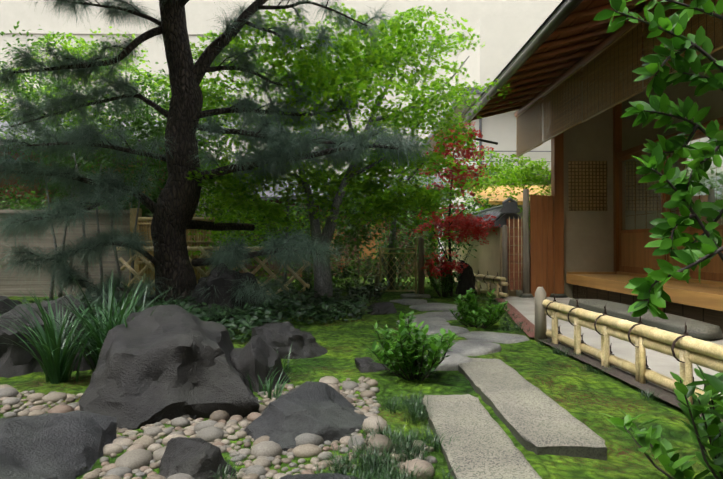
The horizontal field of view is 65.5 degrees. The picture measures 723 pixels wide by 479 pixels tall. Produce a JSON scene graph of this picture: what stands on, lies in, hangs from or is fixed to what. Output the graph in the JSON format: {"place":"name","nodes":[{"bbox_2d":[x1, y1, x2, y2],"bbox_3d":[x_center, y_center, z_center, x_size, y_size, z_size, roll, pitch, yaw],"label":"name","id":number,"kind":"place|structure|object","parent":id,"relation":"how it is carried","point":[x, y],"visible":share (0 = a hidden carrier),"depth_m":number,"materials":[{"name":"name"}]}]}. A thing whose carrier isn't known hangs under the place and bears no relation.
{"place":"outdoors","nodes":[
{"label":"outdoors","id":0,"kind":"place"},
{"bbox_2d":[0,103,164,208],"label":"foliage","id":1,"kind":"object","parent":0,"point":[19,198],"visible":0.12,"depth_m":10.29,"materials":[{"name":"green plant"}]},
{"bbox_2d":[0,27,230,183],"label":"maple leaves","id":2,"kind":"object","parent":1,"relation":"on","point":[82,42],"visible":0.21,"depth_m":9.43,"materials":[{"name":"green plant"}]},
{"bbox_2d":[310,209,384,258],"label":"pavilion panels","id":3,"kind":"object","parent":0,"point":[364,247],"visible":0.04,"depth_m":13.96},
{"bbox_2d":[375,152,500,270],"bbox_3d":[1.505,-0.556,10.887,2.770,2.394,2.486,0,-1,-20],"label":"foliage","id":4,"kind":"object","parent":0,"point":[464,197],"visible":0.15,"depth_m":10.62,"materials":[{"name":"green plant"}]},
{"bbox_2d":[426,145,550,245],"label":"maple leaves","id":5,"kind":"object","parent":4,"relation":"on","point":[523,175],"visible":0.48,"depth_m":11.00,"materials":[{"name":"green plant"}]},
{"bbox_2d":[444,226,515,295],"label":"garden wall","id":6,"kind":"structure","parent":0,"point":[488,258],"depth_m":9.54,"materials":[{"name":"paint"}]},
{"bbox_2d":[436,197,522,232],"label":"garden wall tiles","id":7,"kind":"object","parent":6,"relation":"on","point":[505,210],"visible":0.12,"depth_m":8.63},
{"bbox_2d":[506,219,522,289],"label":"garden gate boards","id":8,"kind":"object","parent":7,"relation":"attached to","point":[514,274],"visible":0.62,"depth_m":8.60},
{"bbox_2d":[509,217,521,290],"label":"bamboo poles","id":9,"kind":"object","parent":7,"relation":"attached to","point":[518,251],"visible":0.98,"depth_m":8.58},
{"bbox_2d":[471,185,550,204],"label":"roof","id":10,"kind":"structure","parent":0,"point":[502,198],"depth_m":12.85,"materials":[{"name":"wood"}]},
{"bbox_2d":[593,0,722,319],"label":"branch","id":11,"kind":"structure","parent":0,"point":[704,245],"depth_m":1.46,"materials":[{"name":"plant"}]},
{"label":"ground","id":12,"kind":"structure","parent":0,"visible":0},
{"bbox_2d":[45,153,288,300],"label":"thin trunks","id":13,"kind":"object","parent":12,"relation":"on","point":[51,294],"visible":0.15,"depth_m":8.10,"materials":[{"name":"brown wood"}]},
{"bbox_2d":[0,0,434,313],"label":"pine","id":14,"kind":"object","parent":12,"relation":"on","point":[276,141],"depth_m":6.30,"materials":[{"name":"plant"}]},
{"bbox_2d":[0,0,561,257],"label":"building wall","id":15,"kind":"structure","parent":12,"relation":"on","point":[505,30],"depth_m":39.83,"materials":[{"name":"paint"}]},
{"bbox_2d":[0,31,469,133],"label":"building bands","id":16,"kind":"object","parent":15,"relation":"attached to","point":[73,32],"visible":0.25,"depth_m":39.72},
{"bbox_2d":[408,87,550,207],"bbox_3d":[7.761,-1.617,24.362,11.410,5.300,19.550,0,-1,-1],"label":"neighbour eave edge","id":17,"kind":"object","parent":15,"relation":"attached to","point":[480,120],"visible":0.04,"depth_m":16.48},
{"bbox_2d":[0,276,722,478],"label":"ground moss","id":18,"kind":"object","parent":12,"relation":"on","point":[582,395],"visible":0.04,"depth_m":3.11,"materials":[{"name":"plant"}]},
{"bbox_2d":[0,295,99,377],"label":"rock","id":19,"kind":"object","parent":18,"relation":"on","point":[16,359],"visible":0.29,"depth_m":3.51,"materials":[{"name":"stone"}]},
{"bbox_2d":[0,410,116,478],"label":"rock","id":20,"kind":"object","parent":18,"relation":"on","point":[69,445],"visible":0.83,"depth_m":1.96,"materials":[{"name":"stone"}]},
{"bbox_2d":[0,213,129,297],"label":"reed fence","id":21,"kind":"object","parent":18,"relation":"on","point":[10,287],"depth_m":8.51,"materials":[{"name":"wicker"}]},
{"bbox_2d":[0,180,159,260],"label":"foliage","id":22,"kind":"object","parent":18,"relation":"on","point":[44,200],"visible":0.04,"depth_m":8.90,"materials":[{"name":"green plant"}]},
{"bbox_2d":[9,87,234,215],"bbox_3d":[-3.813,-1.353,9.284,3.536,2.484,2.180,0,-1,-1],"label":"foliage","id":23,"kind":"object","parent":22,"relation":"on","point":[152,130],"visible":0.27,"depth_m":9.04,"materials":[{"name":"green plant"}]},
{"bbox_2d":[0,21,162,157],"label":"foliage","id":24,"kind":"object","parent":23,"relation":"on","point":[31,89],"visible":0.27,"depth_m":9.28,"materials":[{"name":"green plant"}]},
{"bbox_2d":[109,55,265,191],"bbox_3d":[-2.730,-1.846,9.081,2.435,2.210,1.963,0,-1,-1],"label":"foliage","id":25,"kind":"object","parent":23,"relation":"on","point":[150,111],"visible":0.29,"depth_m":8.96,"materials":[{"name":"green plant"}]},
{"bbox_2d":[145,13,335,159],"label":"maple leaves","id":26,"kind":"object","parent":25,"relation":"on","point":[212,100],"visible":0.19,"depth_m":8.10,"materials":[{"name":"green plant"}]},
{"bbox_2d":[0,145,238,270],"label":"house walls","id":27,"kind":"structure","parent":18,"relation":"on","point":[42,189],"depth_m":10.92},
{"bbox_2d":[0,152,38,198],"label":"dark house blind","id":28,"kind":"object","parent":27,"relation":"attached to","point":[14,183],"depth_m":10.83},
{"bbox_2d":[0,119,236,144],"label":"house roof","id":29,"kind":"structure","parent":27,"relation":"on","point":[22,135],"depth_m":11.30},
{"bbox_2d":[232,176,455,199],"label":"pavilion roof","id":30,"kind":"structure","parent":27,"relation":"attached to","point":[278,197],"depth_m":14.15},
{"bbox_2d":[0,269,304,398],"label":"liriope grass","id":31,"kind":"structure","parent":18,"relation":"on","point":[57,355],"depth_m":3.23,"materials":[{"name":"plant"}]},
{"bbox_2d":[79,304,259,429],"bbox_3d":[-0.995,0.769,2.980,0.928,0.798,1.183,0,-1,-15],"label":"rock","id":32,"kind":"object","parent":18,"relation":"on","point":[158,365],"visible":0.56,"depth_m":2.59,"materials":[{"name":"stone"}]},
{"bbox_2d":[138,221,213,294],"bbox_3d":[-2.771,0.294,8.391,1.112,1.150,0.050,0,-1,-1],"label":"bamboo fence","id":33,"kind":"object","parent":18,"relation":"on","point":[198,274],"visible":0.1,"depth_m":8.38,"materials":[{"name":"beige wood"}]},
{"bbox_2d":[91,157,260,255],"bbox_3d":[-3.209,-0.313,9.545,3.034,2.284,1.571,0,-1,-1],"label":"foliage","id":34,"kind":"object","parent":18,"relation":"on","point":[163,185],"visible":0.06,"depth_m":9.42,"materials":[{"name":"green plant"}]},
{"bbox_2d":[0,287,371,342],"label":"ground cover plants","id":35,"kind":"object","parent":18,"relation":"on","point":[299,308],"visible":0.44,"depth_m":5.74,"materials":[{"name":"green plant"}]},
{"bbox_2d":[159,437,234,478],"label":"pointed rock","id":36,"kind":"object","parent":18,"relation":"on","point":[198,458],"visible":0.92,"depth_m":1.92,"materials":[{"name":"stone"}]},
{"bbox_2d":[116,246,309,301],"bbox_3d":[-1.954,0.476,7.503,2.600,0.784,0.108,0,-1,-1],"label":"bamboo lattice fence","id":37,"kind":"object","parent":18,"relation":"on","point":[198,268],"visible":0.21,"depth_m":7.48,"materials":[{"name":"brown wood"}]},
{"bbox_2d":[0,376,436,478],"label":"river pebbles","id":38,"kind":"object","parent":18,"relation":"on","point":[136,458],"visible":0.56,"depth_m":2.20,"materials":[{"name":"stone"}]},
{"bbox_2d":[188,263,268,319],"bbox_3d":[-1.447,0.757,6.059,0.904,1.017,0.707,0,-1,-24],"label":"rock","id":39,"kind":"object","parent":18,"relation":"on","point":[221,284],"visible":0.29,"depth_m":5.87,"materials":[{"name":"stone"}]},
{"bbox_2d":[204,303,274,327],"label":"dark shrub leaves","id":40,"kind":"object","parent":18,"relation":"on","point":[239,310],"depth_m":5.21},
{"bbox_2d":[230,335,290,392],"bbox_3d":[-0.601,0.860,3.229,0.430,0.634,0.630,0,-1,-7],"label":"rock","id":41,"kind":"object","parent":18,"relation":"on","point":[254,356],"visible":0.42,"depth_m":3.08,"materials":[{"name":"stone"}]},
{"bbox_2d":[251,321,327,358],"bbox_3d":[-0.516,0.835,4.166,0.594,0.469,0.629,0,-1,43],"label":"rock","id":42,"kind":"object","parent":18,"relation":"on","point":[280,338],"visible":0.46,"depth_m":4.00,"materials":[{"name":"stone"}]},
{"bbox_2d":[210,207,381,291],"bbox_3d":[-1.517,0.491,9.676,3.191,2.253,2.301,0,-1,-25],"label":"foliage","id":43,"kind":"object","parent":18,"relation":"on","point":[312,282],"visible":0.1,"depth_m":9.53,"materials":[{"name":"green plant"}]},
{"bbox_2d":[230,170,383,263],"bbox_3d":[-0.741,-0.422,8.931,2.707,1.747,2.069,0,-1,-1],"label":"foliage","id":44,"kind":"object","parent":43,"relation":"on","point":[322,213],"visible":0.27,"depth_m":8.71,"materials":[{"name":"green plant"}]},
{"bbox_2d":[244,381,367,451],"bbox_3d":[-0.250,0.820,2.478,0.542,0.288,0.542,0,-1,-30],"label":"rock","id":45,"kind":"object","parent":18,"relation":"on","point":[325,411],"visible":0.65,"depth_m":2.34,"materials":[{"name":"stone"}]},
{"bbox_2d":[279,473,360,478],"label":"rock","id":46,"kind":"object","parent":18,"relation":"on","point":[322,476],"visible":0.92,"depth_m":1.84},
{"bbox_2d":[300,284,366,310],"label":"dark shrub leaves","id":47,"kind":"object","parent":18,"relation":"on","point":[331,297],"depth_m":6.74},
{"bbox_2d":[244,200,432,276],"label":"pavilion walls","id":48,"kind":"structure","parent":18,"relation":"on","point":[271,266],"depth_m":13.98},
{"bbox_2d":[233,40,473,308],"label":"maple trunks","id":49,"kind":"object","parent":18,"relation":"on","point":[322,285],"visible":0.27,"depth_m":6.94,"materials":[{"name":"grey plant"}]},
{"bbox_2d":[187,195,310,278],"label":"maple leaves","id":50,"kind":"object","parent":49,"relation":"attached to","point":[237,233],"visible":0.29,"depth_m":8.57,"materials":[{"name":"green plant"}]},
{"bbox_2d":[186,135,375,234],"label":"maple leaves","id":51,"kind":"object","parent":49,"relation":"attached to","point":[227,181],"visible":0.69,"depth_m":6.82,"materials":[{"name":"green plant"}]},
{"bbox_2d":[212,2,457,96],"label":"maple leaves","id":52,"kind":"object","parent":49,"relation":"attached to","point":[396,24],"visible":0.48,"depth_m":7.63,"materials":[{"name":"green plant"}]},
{"bbox_2d":[204,23,481,206],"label":"maple leaves","id":53,"kind":"object","parent":49,"relation":"attached to","point":[304,72],"visible":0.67,"depth_m":6.88,"materials":[{"name":"green plant"}]},
{"bbox_2d":[282,5,511,136],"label":"maple leaves","id":54,"kind":"object","parent":49,"relation":"attached to","point":[434,30],"visible":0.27,"depth_m":7.81,"materials":[{"name":"green plant"}]},
{"bbox_2d":[310,129,495,244],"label":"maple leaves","id":55,"kind":"object","parent":49,"relation":"attached to","point":[423,197],"visible":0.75,"depth_m":7.05,"materials":[{"name":"green plant"}]},
{"bbox_2d":[330,247,386,293],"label":"dark shrub leaves","id":56,"kind":"object","parent":18,"relation":"on","point":[344,272],"depth_m":9.00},
{"bbox_2d":[342,275,388,302],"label":"dark shrub leaves","id":57,"kind":"object","parent":18,"relation":"on","point":[365,288],"depth_m":7.50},
{"bbox_2d":[354,357,388,372],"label":"rock","id":58,"kind":"object","parent":18,"relation":"on","point":[365,364],"visible":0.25,"depth_m":3.50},
{"bbox_2d":[284,168,475,291],"bbox_3d":[0.332,0.024,9.978,3.453,2.894,3.085,0,-1,-1],"label":"foliage","id":59,"kind":"object","parent":18,"relation":"on","point":[364,237],"visible":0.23,"depth_m":9.39,"materials":[{"name":"green plant"}]},
{"bbox_2d":[367,302,396,314],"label":"rock","id":60,"kind":"object","parent":18,"relation":"on","point":[382,308],"visible":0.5,"depth_m":6.41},
{"bbox_2d":[379,238,416,293],"bbox_3d":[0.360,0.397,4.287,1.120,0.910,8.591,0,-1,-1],"label":"bamboo gate","id":61,"kind":"structure","parent":18,"relation":"on","point":[415,275],"depth_m":8.55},
{"bbox_2d":[374,238,423,297],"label":"wicket posts","id":62,"kind":"object","parent":18,"relation":"on","point":[420,265],"visible":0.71,"depth_m":8.52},
{"bbox_2d":[366,311,458,380],"bbox_3d":[0.308,0.635,3.277,0.589,0.426,0.458,0,-1,-1],"label":"shrub","id":63,"kind":"object","parent":18,"relation":"on","point":[413,340],"depth_m":3.20,"materials":[{"name":"plant"}]},
{"bbox_2d":[396,317,449,324],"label":"stepping stone","id":64,"kind":"object","parent":18,"relation":"on","point":[432,321],"visible":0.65,"depth_m":5.61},
{"bbox_2d":[409,303,457,310],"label":"stepping stone","id":65,"kind":"object","parent":18,"relation":"on","point":[434,307],"visible":0.69,"depth_m":6.81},
{"bbox_2d":[210,296,669,478],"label":"mondo grass","id":66,"kind":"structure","parent":18,"relation":"on","point":[374,462],"depth_m":2.09,"materials":[{"name":"green plant"}]},
{"bbox_2d":[411,325,469,336],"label":"stepping stone","id":67,"kind":"object","parent":18,"relation":"on","point":[435,329],"visible":0.5,"depth_m":4.98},
{"bbox_2d":[425,254,459,296],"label":"shrub","id":68,"kind":"object","parent":18,"relation":"on","point":[443,281],"depth_m":8.55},
{"bbox_2d":[424,352,472,370],"bbox_3d":[0.537,0.811,3.728,0.400,0.068,0.430,0,-1,-1],"label":"stepping stone","id":69,"kind":"object","parent":18,"relation":"on","point":[452,361],"visible":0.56,"depth_m":3.60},
{"bbox_2d":[433,150,475,295],"bbox_3d":[1.389,-0.204,8.550,0.688,2.334,0.250,0,-1,-1],"label":"tree trunk","id":70,"kind":"object","parent":18,"relation":"on","point":[450,260],"visible":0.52,"depth_m":8.62,"materials":[{"name":"grey"}]},
{"bbox_2d":[420,249,467,279],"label":"red maple leaves","id":71,"kind":"object","parent":70,"relation":"attached to","point":[434,269],"visible":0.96,"depth_m":8.34,"materials":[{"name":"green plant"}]},
{"bbox_2d":[406,203,483,243],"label":"red maple leaves","id":72,"kind":"object","parent":70,"relation":"attached to","point":[443,225],"visible":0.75,"depth_m":8.44,"materials":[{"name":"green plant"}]},
{"bbox_2d":[419,129,493,202],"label":"red maple leaves","id":73,"kind":"object","parent":70,"relation":"attached to","point":[450,175],"visible":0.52,"depth_m":8.55,"materials":[{"name":"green plant"}]},
{"bbox_2d":[440,213,499,244],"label":"red maple leaves","id":74,"kind":"object","parent":70,"relation":"attached to","point":[477,229],"visible":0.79,"depth_m":8.29,"materials":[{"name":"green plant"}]},
{"bbox_2d":[455,260,475,294],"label":"standing rock","id":75,"kind":"object","parent":18,"relation":"on","point":[466,277],"visible":0.71,"depth_m":8.74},
{"bbox_2d":[440,339,500,355],"bbox_3d":[0.793,0.807,4.142,0.500,0.068,0.513,0,-1,-1],"label":"stepping stone","id":76,"kind":"object","parent":18,"relation":"on","point":[470,347],"visible":0.6,"depth_m":4.06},
{"bbox_2d":[449,288,509,328],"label":"shrub","id":77,"kind":"object","parent":18,"relation":"on","point":[477,312],"depth_m":5.29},
{"bbox_2d":[422,394,541,478],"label":"stone slab","id":78,"kind":"structure","parent":18,"relation":"on","point":[481,446],"depth_m":2.15,"materials":[{"name":"stone"}]},
{"bbox_2d":[473,273,507,297],"bbox_3d":[1.937,0.723,8.859,0.105,0.341,1.468,0,-1,-13],"label":"fence","id":79,"kind":"object","parent":18,"relation":"on","point":[488,280],"visible":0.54,"depth_m":8.61,"materials":[{"name":"brown wood"}]},
{"bbox_2d":[457,331,528,343],"bbox_3d":[1.092,0.841,4.751,0.639,0.068,0.415,0,-1,38],"label":"stepping stone","id":80,"kind":"object","parent":18,"relation":"on","point":[497,337],"visible":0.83,"depth_m":4.68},
{"bbox_2d":[502,225,507,298],"bbox_3d":[2.170,0.335,8.503,0.076,1.110,0.080,0,-1,-1],"label":"wooden post","id":81,"kind":"object","parent":18,"relation":"on","point":[505,253],"visible":0.81,"depth_m":8.47,"materials":[{"name":"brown wood"}]},
{"bbox_2d":[494,298,548,337],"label":"stone curb","id":82,"kind":"structure","parent":18,"relation":"on","point":[519,316],"depth_m":5.85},
{"bbox_2d":[458,358,606,460],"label":"stone slab","id":83,"kind":"structure","parent":18,"relation":"on","point":[534,419],"depth_m":2.50,"materials":[{"name":"stone"}]},
{"bbox_2d":[504,290,722,408],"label":"paved path","id":84,"kind":"structure","parent":18,"relation":"on","point":[662,363],"depth_m":4.53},
{"bbox_2d":[519,293,567,297],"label":"post base stones","id":85,"kind":"object","parent":84,"relation":"on","point":[530,295],"visible":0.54,"depth_m":8.47,"materials":[{"name":"stone"}]},
{"bbox_2d":[523,189,529,293],"bbox_3d":[2.509,0.036,8.562,0.105,1.611,0.110,0,-1,-1],"label":"wooden post","id":86,"kind":"object","parent":85,"relation":"on","point":[526,262],"visible":0.83,"depth_m":8.52,"materials":[{"name":"grey wood"}]},
{"bbox_2d":[568,299,722,340],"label":"stepping stone","id":87,"kind":"object","parent":84,"relation":"on","point":[700,330],"visible":0.52,"depth_m":5.16,"materials":[{"name":"stone"}]},
{"bbox_2d":[538,338,722,421],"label":"curb","id":88,"kind":"structure","parent":18,"relation":"on","point":[627,377],"depth_m":3.34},
{"bbox_2d":[535,287,546,342],"bbox_3d":[1.493,0.626,4.688,0.091,0.460,0.096,0,-1,-1],"label":"fence post","id":89,"kind":"object","parent":88,"relation":"on","point":[540,318],"visible":0.79,"depth_m":4.65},
{"bbox_2d":[542,299,722,404],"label":"fence","id":90,"kind":"object","parent":88,"relation":"on","point":[689,351],"visible":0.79,"depth_m":3.21,"materials":[{"name":"beige wood"}]},
{"bbox_2d":[546,294,693,381],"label":"ties","id":91,"kind":"object","parent":90,"relation":"attached to","point":[639,323],"visible":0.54,"depth_m":3.21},
{"bbox_2d":[564,16,722,297],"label":"house walls","id":92,"kind":"structure","parent":18,"relation":"on","point":[588,241],"depth_m":8.58,"materials":[{"name":"paint"}]},
{"bbox_2d":[530,195,552,296],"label":"wing wall boards","id":93,"kind":"object","parent":92,"relation":"attached to","point":[541,240],"visible":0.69,"depth_m":8.55,"materials":[{"name":"brown wood"}]},
{"bbox_2d":[568,161,606,210],"bbox_3d":[3.458,-0.819,8.604,0.616,0.774,0.030,0,-1,-1],"label":"lattice window","id":94,"kind":"structure","parent":92,"relation":"attached to","point":[585,185],"depth_m":8.60,"materials":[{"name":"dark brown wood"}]},
{"bbox_2d":[471,0,705,120],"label":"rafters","id":95,"kind":"object","parent":92,"relation":"on","point":[583,13],"visible":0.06,"depth_m":7.36,"materials":[{"name":"brown wood"}]},
{"bbox_2d":[476,0,692,115],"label":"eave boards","id":96,"kind":"object","parent":95,"relation":"on","point":[587,6],"visible":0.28,"depth_m":6.88,"materials":[{"name":"brown wood"}]},
{"bbox_2d":[464,0,568,117],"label":"roof cover","id":97,"kind":"object","parent":96,"relation":"on","point":[558,8],"visible":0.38,"depth_m":6.78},
{"bbox_2d":[463,0,582,144],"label":"gutter","id":98,"kind":"object","parent":96,"relation":"attached to","point":[569,7],"visible":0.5,"depth_m":6.39,"materials":[{"name":"grey metal"}]},
{"bbox_2d":[514,0,666,116],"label":"eave beam","id":99,"kind":"structure","parent":92,"relation":"attached to","point":[616,34],"depth_m":7.25,"materials":[{"name":"brown wood"}]},
{"bbox_2d":[516,97,542,157],"bbox_3d":[2.861,-1.885,9.630,0.024,0.751,1.426,0,-1,-1],"label":"sudare rod","id":100,"kind":"object","parent":99,"relation":"hanging from","point":[518,116],"visible":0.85,"depth_m":9.55,"materials":[{"name":"beige wood"}]},
{"bbox_2d":[516,98,542,155],"bbox_3d":[2.861,-1.885,9.630,0.001,0.730,1.426,0,-1,-1],"label":"bamboo blind","id":101,"kind":"object","parent":100,"relation":"attached to","point":[533,122],"visible":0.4,"depth_m":9.53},
{"bbox_2d":[543,66,581,142],"bbox_3d":[2.886,-1.903,8.145,0.024,0.741,1.496,0,-1,-1],"label":"sudare rod","id":102,"kind":"object","parent":99,"relation":"hanging from","point":[549,92],"visible":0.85,"depth_m":8.01,"materials":[{"name":"beige wood"}]},
{"bbox_2d":[543,69,581,140],"bbox_3d":[2.886,-1.903,8.145,0.001,0.720,1.496,0,-1,-1],"label":"bamboo blind","id":103,"kind":"object","parent":102,"relation":"attached to","point":[561,109],"visible":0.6,"depth_m":8.04,"materials":[{"name":"wood"}]},
{"bbox_2d":[582,19,642,122],"bbox_3d":[2.912,-1.912,6.615,0.024,0.751,1.516,0,-1,-1],"label":"sudare rod","id":104,"kind":"object","parent":99,"relation":"hanging from","point":[628,97],"visible":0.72,"depth_m":6.48,"materials":[{"name":"beige wood"}]},
{"bbox_2d":[582,22,641,120],"bbox_3d":[2.912,-1.912,6.615,0.001,0.730,1.516,0,-1,-1],"label":"bamboo blind","id":105,"kind":"object","parent":104,"relation":"attached to","point":[605,92],"visible":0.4,"depth_m":6.50,"materials":[{"name":"wood"}]},
{"bbox_2d":[642,2,722,89],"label":"sudare rod","id":106,"kind":"object","parent":99,"relation":"hanging from","point":[712,51],"visible":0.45,"depth_m":5.24,"materials":[{"name":"beige wood"}]},
{"bbox_2d":[643,0,722,86],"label":"bamboo blind","id":107,"kind":"object","parent":106,"relation":"attached to","point":[716,28],"visible":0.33,"depth_m":5.02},
{"bbox_2d":[551,81,662,310],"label":"wooden house posts","id":108,"kind":"object","parent":92,"relation":"attached to","point":[557,168],"visible":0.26,"depth_m":8.51,"materials":[{"name":"wood"}]},
{"bbox_2d":[566,271,722,310],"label":"engawa","id":109,"kind":"object","parent":92,"relation":"on","point":[707,294],"visible":0.88,"depth_m":6.40,"materials":[{"name":"brown wood"}]},
{"bbox_2d":[573,284,722,331],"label":"under floor screen","id":110,"kind":"object","parent":92,"relation":"attached to","point":[702,314],"visible":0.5,"depth_m":5.99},
{"bbox_2d":[617,117,722,157],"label":"house kamoi","id":111,"kind":"object","parent":92,"relation":"attached to","point":[639,148],"visible":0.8,"depth_m":7.47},
{"bbox_2d":[619,126,722,281],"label":"door frames","id":112,"kind":"structure","parent":92,"relation":"attached to","point":[694,274],"depth_m":7.33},
{"bbox_2d":[621,136,722,229],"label":"door glass","id":113,"kind":"object","parent":112,"relation":"in","point":[640,206],"visible":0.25,"depth_m":7.70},
{"bbox_2d":[621,229,722,272],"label":"door panels","id":114,"kind":"object","parent":112,"relation":"in","point":[635,252],"visible":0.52,"depth_m":7.73,"materials":[{"name":"wood"}]},
{"bbox_2d":[601,364,722,478],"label":"shrub","id":115,"kind":"object","parent":18,"relation":"on","point":[663,450],"depth_m":1.70,"materials":[{"name":"plant"}]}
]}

